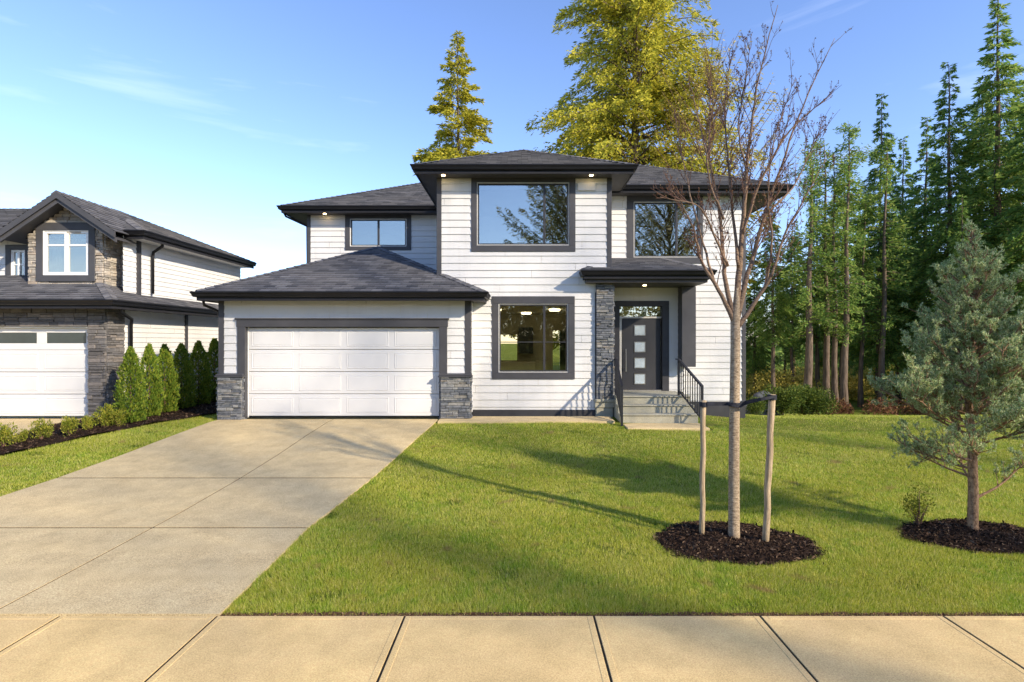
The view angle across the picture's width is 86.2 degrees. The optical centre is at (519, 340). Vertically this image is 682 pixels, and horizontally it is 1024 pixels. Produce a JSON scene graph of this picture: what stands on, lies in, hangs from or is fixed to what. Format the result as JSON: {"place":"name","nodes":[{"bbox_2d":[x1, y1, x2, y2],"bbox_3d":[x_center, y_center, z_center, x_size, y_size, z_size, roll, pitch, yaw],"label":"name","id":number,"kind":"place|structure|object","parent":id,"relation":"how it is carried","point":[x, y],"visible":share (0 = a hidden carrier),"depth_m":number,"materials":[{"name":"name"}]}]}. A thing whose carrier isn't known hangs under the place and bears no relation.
{"place":"outdoors","nodes":[
{"label":"outdoors","id":0,"kind":"place"},
{"bbox_2d":[0,419,78,434],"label":"neighbour driveway","id":1,"kind":"structure","parent":0,"point":[22,423],"depth_m":13.19,"materials":[{"name":"beige concrete"}]},
{"bbox_2d":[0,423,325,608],"bbox_3d":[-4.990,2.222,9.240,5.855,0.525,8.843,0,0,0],"label":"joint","id":2,"kind":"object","parent":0,"point":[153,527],"visible":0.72,"depth_m":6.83,"materials":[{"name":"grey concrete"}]},
{"bbox_2d":[0,419,437,615],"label":"driveway","id":3,"kind":"structure","parent":0,"point":[212,554],"depth_m":7.46,"materials":[{"name":"beige concrete"}]},
{"bbox_2d":[0,616,1023,681],"bbox_3d":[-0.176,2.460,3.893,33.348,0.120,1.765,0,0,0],"label":"sidewalk","id":4,"kind":"structure","parent":0,"point":[509,649],"depth_m":4.26,"materials":[{"name":"concrete"}]},
{"bbox_2d":[0,344,1023,615],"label":"ground","id":5,"kind":"structure","parent":0,"point":[508,350],"depth_m":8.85,"materials":[{"name":"green plant"}]},
{"bbox_2d":[0,399,217,454],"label":"mulch bed","id":6,"kind":"object","parent":5,"relation":"on","point":[57,436],"visible":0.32,"depth_m":12.52,"materials":[{"name":"brown soil"}]},
{"bbox_2d":[0,422,19,445],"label":"shrub","id":7,"kind":"object","parent":6,"relation":"on","point":[6,434],"visible":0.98,"depth_m":11.03,"materials":[{"name":"green plant"}]},
{"bbox_2d":[17,428,28,442],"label":"shrub","id":8,"kind":"object","parent":6,"relation":"on","point":[23,435],"visible":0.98,"depth_m":11.30,"materials":[{"name":"green plant"}]},
{"bbox_2d":[27,417,53,438],"bbox_3d":[-10.127,1.877,11.592,0.449,0.520,0.294,0,0,-15],"label":"shrub","id":9,"kind":"object","parent":6,"relation":"on","point":[40,432],"visible":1,"depth_m":11.56,"materials":[{"name":"green plant"}]},
{"bbox_2d":[60,416,80,436],"bbox_3d":[-9.793,1.841,11.872,0.381,0.488,0.347,0,0,31],"label":"shrub","id":10,"kind":"object","parent":6,"relation":"on","point":[68,425],"visible":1,"depth_m":11.84,"materials":[{"name":"green plant"}]},
{"bbox_2d":[81,415,92,428],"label":"shrub","id":11,"kind":"object","parent":6,"relation":"on","point":[87,423],"visible":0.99,"depth_m":12.37,"materials":[{"name":"green plant"}]},
{"bbox_2d":[90,403,114,425],"bbox_3d":[-9.608,1.740,12.650,0.356,0.629,0.543,0,0,32],"label":"shrub","id":12,"kind":"object","parent":6,"relation":"on","point":[104,418],"visible":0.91,"depth_m":12.59,"materials":[{"name":"green plant"}]},
{"bbox_2d":[109,408,127,425],"bbox_3d":[-9.355,1.788,12.746,0.360,0.460,0.328,0,0,-12],"label":"shrub","id":13,"kind":"object","parent":6,"relation":"on","point":[118,416],"visible":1,"depth_m":12.71,"materials":[{"name":"green plant"}]},
{"bbox_2d":[112,346,149,422],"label":"cedar","id":14,"kind":"object","parent":6,"relation":"on","point":[132,369],"visible":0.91,"depth_m":13.06,"materials":[{"name":"green plant"}]},
{"bbox_2d":[133,343,167,416],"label":"cedar","id":15,"kind":"object","parent":6,"relation":"on","point":[149,357],"visible":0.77,"depth_m":13.89,"materials":[{"name":"green plant"}]},
{"bbox_2d":[150,343,180,411],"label":"cedar","id":16,"kind":"object","parent":6,"relation":"on","point":[164,353],"visible":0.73,"depth_m":14.65,"materials":[{"name":"green plant"}]},
{"bbox_2d":[166,343,197,408],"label":"cedar","id":17,"kind":"object","parent":6,"relation":"on","point":[184,366],"visible":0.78,"depth_m":15.43,"materials":[{"name":"green plant"}]},
{"bbox_2d":[182,340,216,404],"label":"cedar","id":18,"kind":"object","parent":6,"relation":"on","point":[198,350],"visible":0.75,"depth_m":16.32,"materials":[{"name":"green plant"}]},
{"bbox_2d":[199,338,217,401],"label":"cedar","id":19,"kind":"object","parent":6,"relation":"on","point":[213,349],"visible":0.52,"depth_m":17.14,"materials":[{"name":"green plant"}]},
{"bbox_2d":[0,190,256,418],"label":"house","id":20,"kind":"structure","parent":5,"relation":"on","point":[91,292],"depth_m":14.13,"materials":[{"name":"grey stone"}]},
{"bbox_2d":[5,245,28,274],"bbox_3d":[-13.573,-2.076,14.799,0.650,1.047,0.101,0,0,0],"label":"window","id":21,"kind":"structure","parent":20,"relation":"in","point":[16,256],"depth_m":14.77,"materials":[{"name":"grey paint"}]},
{"bbox_2d":[0,328,87,415],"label":"garage door","id":22,"kind":"structure","parent":20,"relation":"in","point":[44,371],"depth_m":13.82,"materials":[{"name":"white paint"}]},
{"bbox_2d":[36,222,96,280],"bbox_3d":[-11.758,-2.305,14.180,1.524,1.521,0.101,0,0,0],"label":"window","id":23,"kind":"structure","parent":20,"relation":"in","point":[58,251],"depth_m":14.17,"materials":[{"name":"grey paint"}]},
{"bbox_2d":[412,30,516,339],"bbox_3d":[-3.627,-8.306,32.934,9.337,20.680,8.878,0,0,4],"label":"conifer","id":24,"kind":"object","parent":5,"relation":"on","point":[469,119],"visible":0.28,"depth_m":32.68,"materials":[{"name":"green plant"}]},
{"bbox_2d":[189,149,793,425],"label":"house","id":25,"kind":"structure","parent":5,"relation":"on","point":[428,290],"depth_m":14.28,"materials":[{"name":"paint"}]},
{"bbox_2d":[248,327,438,416],"bbox_3d":[-4.444,0.790,13.817,4.845,2.281,0.065,0,0,0],"label":"garage door","id":26,"kind":"structure","parent":25,"relation":"in","point":[281,383],"depth_m":13.79,"materials":[{"name":"white paint"}]},
{"bbox_2d":[345,215,410,249],"bbox_3d":[-4.768,-3.691,18.410,2.221,1.279,0.101,0,0,0],"label":"window","id":27,"kind":"structure","parent":25,"relation":"in","point":[348,218],"depth_m":18.36,"materials":[{"name":"grey paint"}]},
{"bbox_2d":[471,178,574,251],"bbox_3d":[0.087,-3.340,14.309,2.720,2.005,0.101,0,0,0],"label":"window","id":28,"kind":"structure","parent":25,"relation":"in","point":[476,246],"depth_m":14.27,"materials":[{"name":"grey paint"}]},
{"bbox_2d":[492,296,574,378],"bbox_3d":[0.349,-0.087,14.309,2.162,2.162,0.101,0,0,0],"label":"window","id":29,"kind":"structure","parent":25,"relation":"in","point":[497,301],"depth_m":14.27,"materials":[{"name":"grey paint"}]},
{"bbox_2d":[620,307,661,390],"bbox_3d":[3.418,0.202,15.460,1.340,2.457,0.160,0,0,0],"label":"front door","id":30,"kind":"structure","parent":25,"relation":"in","point":[640,327],"depth_m":15.47,"materials":[{"name":"paint"}]},
{"bbox_2d":[627,196,702,263],"bbox_3d":[4.234,-3.278,16.009,2.224,2.029,0.101,0,0,0],"label":"window","id":31,"kind":"structure","parent":25,"relation":"in","point":[631,200],"depth_m":15.97,"materials":[{"name":"grey paint"}]},
{"bbox_2d":[438,416,614,423],"bbox_3d":[0.150,1.971,13.580,4.278,0.099,0.763,0,0,0],"label":"front strip","id":32,"kind":"object","parent":5,"relation":"on","point":[536,419],"visible":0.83,"depth_m":13.44,"materials":[{"name":"beige concrete"}]},
{"bbox_2d":[220,611,1023,615],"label":"soil edge","id":33,"kind":"object","parent":5,"relation":"on","point":[616,613],"visible":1,"depth_m":4.85,"materials":[{"name":"brown soil"}]},
{"bbox_2d":[225,609,1023,615],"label":"soil crumbs","id":34,"kind":"object","parent":33,"relation":"on","point":[555,614],"visible":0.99,"depth_m":4.81,"materials":[{"name":"brown soil"}]},
{"bbox_2d":[525,0,784,349],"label":"tree","id":35,"kind":"object","parent":5,"relation":"on","point":[644,89],"visible":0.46,"depth_m":32.18,"materials":[{"name":"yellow plant"}]},
{"bbox_2d":[624,423,709,430],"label":"landing slab","id":36,"kind":"structure","parent":5,"relation":"on","point":[672,426],"depth_m":12.82,"materials":[{"name":"beige concrete"}]},
{"bbox_2d":[636,22,805,297],"bbox_3d":[10.415,-6.424,28.599,8.416,19.550,8.642,0,0,36],"label":"tree","id":37,"kind":"object","parent":5,"relation":"on","point":[696,148],"visible":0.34,"depth_m":28.70,"materials":[{"name":"yellow plant"}]},
{"bbox_2d":[647,520,827,565],"bbox_3d":[2.557,2.359,6.532,2.151,0.213,1.563,0,0,0],"label":"mulch bed","id":38,"kind":"object","parent":5,"relation":"on","point":[713,542],"visible":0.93,"depth_m":6.28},
{"bbox_2d":[699,400,706,534],"bbox_3d":[2.200,1.588,6.580,0.092,1.751,0.073,0,0,0],"label":"stake","id":39,"kind":"object","parent":38,"relation":"on","point":[702,468],"visible":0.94,"depth_m":6.55,"materials":[{"name":"brown wood"}]},
{"bbox_2d":[651,1,851,537],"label":"bare tree","id":40,"kind":"object","parent":38,"relation":"on","point":[734,307],"visible":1,"depth_m":6.50,"materials":[{"name":"brown plant"}]},
{"bbox_2d":[762,394,775,541],"bbox_3d":[2.896,1.547,6.369,0.164,1.855,0.082,0,0,0],"label":"stake","id":41,"kind":"object","parent":38,"relation":"on","point":[768,475],"visible":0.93,"depth_m":6.34,"materials":[{"name":"brown wood"}]},
{"bbox_2d":[699,394,776,407],"bbox_3d":[2.577,0.708,6.483,0.853,0.163,0.205,0,0,23],"label":"tree tie","id":42,"kind":"object","parent":41,"relation":"attached to","point":[742,404],"visible":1,"depth_m":6.46,"materials":[{"name":"black rubber"}]},
{"bbox_2d":[745,396,766,415],"bbox_3d":[8.187,2.274,19.012,0.719,0.696,0.993,0,0,15],"label":"bush","id":43,"kind":"object","parent":5,"relation":"on","point":[757,407],"visible":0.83,"depth_m":18.80,"materials":[{"name":"green plant"}]},
{"bbox_2d":[746,260,779,393],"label":"conifer","id":44,"kind":"object","parent":5,"relation":"on","point":[755,361],"visible":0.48,"depth_m":30.69,"materials":[{"name":"green plant"}]},
{"bbox_2d":[745,390,783,415],"bbox_3d":[9.231,3.198,21.578,2.065,2.520,1.498,0,0,0],"label":"boulder","id":45,"kind":"object","parent":5,"relation":"on","point":[757,394],"visible":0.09,"depth_m":21.33,"materials":[{"name":"grey stone"}]},
{"bbox_2d":[747,202,799,392],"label":"conifer","id":46,"kind":"object","parent":5,"relation":"on","point":[784,308],"visible":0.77,"depth_m":25.87,"materials":[{"name":"green plant"}]},
{"bbox_2d":[760,383,807,415],"bbox_3d":[9.339,2.065,19.407,1.616,1.248,1.321,0,0,24],"label":"bush","id":47,"kind":"object","parent":5,"relation":"on","point":[785,401],"visible":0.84,"depth_m":19.21,"materials":[{"name":"green plant"}]},
{"bbox_2d":[769,282,805,387],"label":"pine tree","id":48,"kind":"object","parent":5,"relation":"on","point":[786,355],"visible":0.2,"depth_m":32.79,"materials":[{"name":"green plant"}]},
{"bbox_2d":[764,233,814,385],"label":"pine tree","id":49,"kind":"object","parent":5,"relation":"on","point":[794,348],"visible":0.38,"depth_m":28.94,"materials":[{"name":"green plant"}]},
{"bbox_2d":[769,221,815,381],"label":"conifer","id":50,"kind":"object","parent":5,"relation":"on","point":[797,253],"visible":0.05,"depth_m":33.90,"materials":[{"name":"green plant"}]},
{"bbox_2d":[770,144,843,413],"bbox_3d":[12.889,-2.749,24.420,2.935,12.166,2.813,0,0,-44],"label":"pine tree","id":51,"kind":"object","parent":5,"relation":"on","point":[807,302],"visible":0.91,"depth_m":24.39,"materials":[{"name":"green plant"}]},
{"bbox_2d":[790,383,823,415],"bbox_3d":[10.532,2.197,20.160,1.308,1.265,1.806,0,0,30],"label":"bush","id":52,"kind":"object","parent":5,"relation":"on","point":[803,410],"visible":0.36,"depth_m":19.70,"materials":[{"name":"green plant"}]},
{"bbox_2d":[797,386,841,414],"bbox_3d":[10.782,2.164,19.877,1.446,1.117,1.182,0,0,10],"label":"bush","id":53,"kind":"object","parent":5,"relation":"on","point":[825,399],"visible":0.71,"depth_m":19.63,"materials":[{"name":"green plant"}]},
{"bbox_2d":[788,194,851,389],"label":"conifer","id":54,"kind":"object","parent":5,"relation":"on","point":[817,333],"visible":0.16,"depth_m":29.88,"materials":[{"name":"green plant"}]},
{"bbox_2d":[746,285,894,371],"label":"woods","id":55,"kind":"object","parent":5,"relation":"on","point":[779,351],"visible":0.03,"depth_m":59.54,"materials":[{"name":"green plant"}]},
{"bbox_2d":[803,325,839,370],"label":"conifer","id":56,"kind":"object","parent":5,"relation":"on","point":[821,355],"visible":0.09,"depth_m":39.66,"materials":[{"name":"plant"}]},
{"bbox_2d":[792,138,858,400],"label":"pine tree","id":57,"kind":"object","parent":5,"relation":"on","point":[826,354],"visible":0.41,"depth_m":25.93,"materials":[{"name":"green plant"}]},
{"bbox_2d":[802,151,866,401],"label":"pine tree","id":58,"kind":"object","parent":5,"relation":"on","point":[834,373],"visible":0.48,"depth_m":25.10,"materials":[{"name":"green plant"}]},
{"bbox_2d":[812,162,881,385],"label":"conifer","id":59,"kind":"object","parent":5,"relation":"on","point":[854,218],"visible":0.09,"depth_m":30.75,"materials":[{"name":"green plant"}]},
{"bbox_2d":[820,121,881,412],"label":"pine tree","id":60,"kind":"object","parent":5,"relation":"on","point":[848,310],"visible":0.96,"depth_m":24.28,"materials":[{"name":"green plant"}]},
{"bbox_2d":[837,247,875,372],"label":"conifer","id":61,"kind":"object","parent":5,"relation":"on","point":[850,364],"visible":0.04,"depth_m":37.70,"materials":[{"name":"green plant"}]},
{"bbox_2d":[838,180,898,406],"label":"pine tree","id":62,"kind":"object","parent":5,"relation":"on","point":[860,399],"visible":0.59,"depth_m":26.93,"materials":[{"name":"green plant"}]},
{"bbox_2d":[837,93,919,400],"bbox_3d":[19.066,-4.865,29.063,4.192,16.439,3.908,0,0,-35],"label":"conifer","id":63,"kind":"object","parent":5,"relation":"on","point":[892,340],"visible":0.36,"depth_m":28.66,"materials":[{"name":"green plant"}]},
{"bbox_2d":[746,360,1017,400],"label":"undergrowth","id":64,"kind":"object","parent":5,"relation":"on","point":[780,380],"visible":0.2,"depth_m":30.09,"materials":[{"name":"green plant"}]},
{"bbox_2d":[849,133,918,406],"bbox_3d":[17.326,-3.247,26.007,3.250,13.190,2.781,0,0,-37],"label":"pine tree","id":65,"kind":"object","parent":5,"relation":"on","point":[885,256],"visible":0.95,"depth_m":25.93,"materials":[{"name":"green plant"}]},
{"bbox_2d":[864,135,921,362],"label":"conifer","id":66,"kind":"object","parent":5,"relation":"on","point":[909,178],"visible":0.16,"depth_m":33.82,"materials":[{"name":"green plant"}]},
{"bbox_2d":[876,195,920,402],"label":"pine tree","id":67,"kind":"object","parent":5,"relation":"on","point":[901,205],"visible":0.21,"depth_m":28.83,"materials":[{"name":"green plant"}]},
{"bbox_2d":[874,116,954,373],"bbox_3d":[22.903,-4.652,31.079,4.489,16.032,4.816,0,0,45],"label":"conifer","id":68,"kind":"object","parent":5,"relation":"on","point":[916,191],"visible":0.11,"depth_m":30.89,"materials":[{"name":"green plant"}]},
{"bbox_2d":[848,203,984,380],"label":"dense woods","id":69,"kind":"object","parent":5,"relation":"on","point":[870,352],"depth_m":37.40,"materials":[{"name":"green plant"}]},
{"bbox_2d":[817,396,1016,414],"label":"undergrowth","id":70,"kind":"object","parent":5,"relation":"on","point":[887,410],"visible":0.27,"depth_m":23.10,"materials":[{"name":"brown plant"}]},
{"bbox_2d":[885,62,1018,405],"bbox_3d":[21.131,-5.209,26.944,5.477,17.141,6.142,0,0,31],"label":"conifer","id":71,"kind":"object","parent":5,"relation":"on","point":[931,220],"visible":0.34,"depth_m":26.91,"materials":[{"name":"green plant"}]},
{"bbox_2d":[896,517,1023,554],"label":"mulch bed","id":72,"kind":"object","parent":5,"relation":"on","point":[989,536],"visible":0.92,"depth_m":6.54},
{"bbox_2d":[898,480,935,524],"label":"sapling","id":73,"kind":"object","parent":72,"relation":"on","point":[916,517],"visible":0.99,"depth_m":6.90,"materials":[{"name":"green plant"}]},
{"bbox_2d":[866,218,1023,529],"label":"pine tree","id":74,"kind":"object","parent":72,"relation":"on","point":[1001,366],"visible":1,"depth_m":6.53,"materials":[{"name":"green plant"}]},
{"bbox_2d":[930,195,991,413],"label":"conifer","id":75,"kind":"object","parent":5,"relation":"on","point":[955,237],"visible":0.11,"depth_m":23.91,"materials":[{"name":"green plant"}]},
{"bbox_2d":[920,0,1023,402],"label":"conifer","id":76,"kind":"object","parent":5,"relation":"on","point":[997,84],"visible":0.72,"depth_m":25.71,"materials":[{"name":"green plant"}]},
{"bbox_2d":[938,78,1011,344],"bbox_3d":[27.564,-6.207,33.024,6.366,19.087,6.348,0,0,-32],"label":"conifer","id":77,"kind":"object","parent":5,"relation":"on","point":[973,112],"depth_m":32.88,"materials":[{"name":"green plant"}]},
{"bbox_2d":[974,104,1023,400],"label":"conifer","id":78,"kind":"object","parent":5,"relation":"on","point":[1017,217],"visible":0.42,"depth_m":24.26,"materials":[{"name":"green plant"}]},
{"bbox_2d":[985,88,1023,308],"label":"conifer","id":79,"kind":"object","parent":5,"relation":"on","point":[1021,95],"visible":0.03,"depth_m":30.93,"materials":[{"name":"green plant"}]},
{"bbox_2d":[0,0,1023,344],"label":"sky","id":80,"kind":"structure","parent":0,"point":[195,119],"materials":[{"name":"blue"}]}
]}

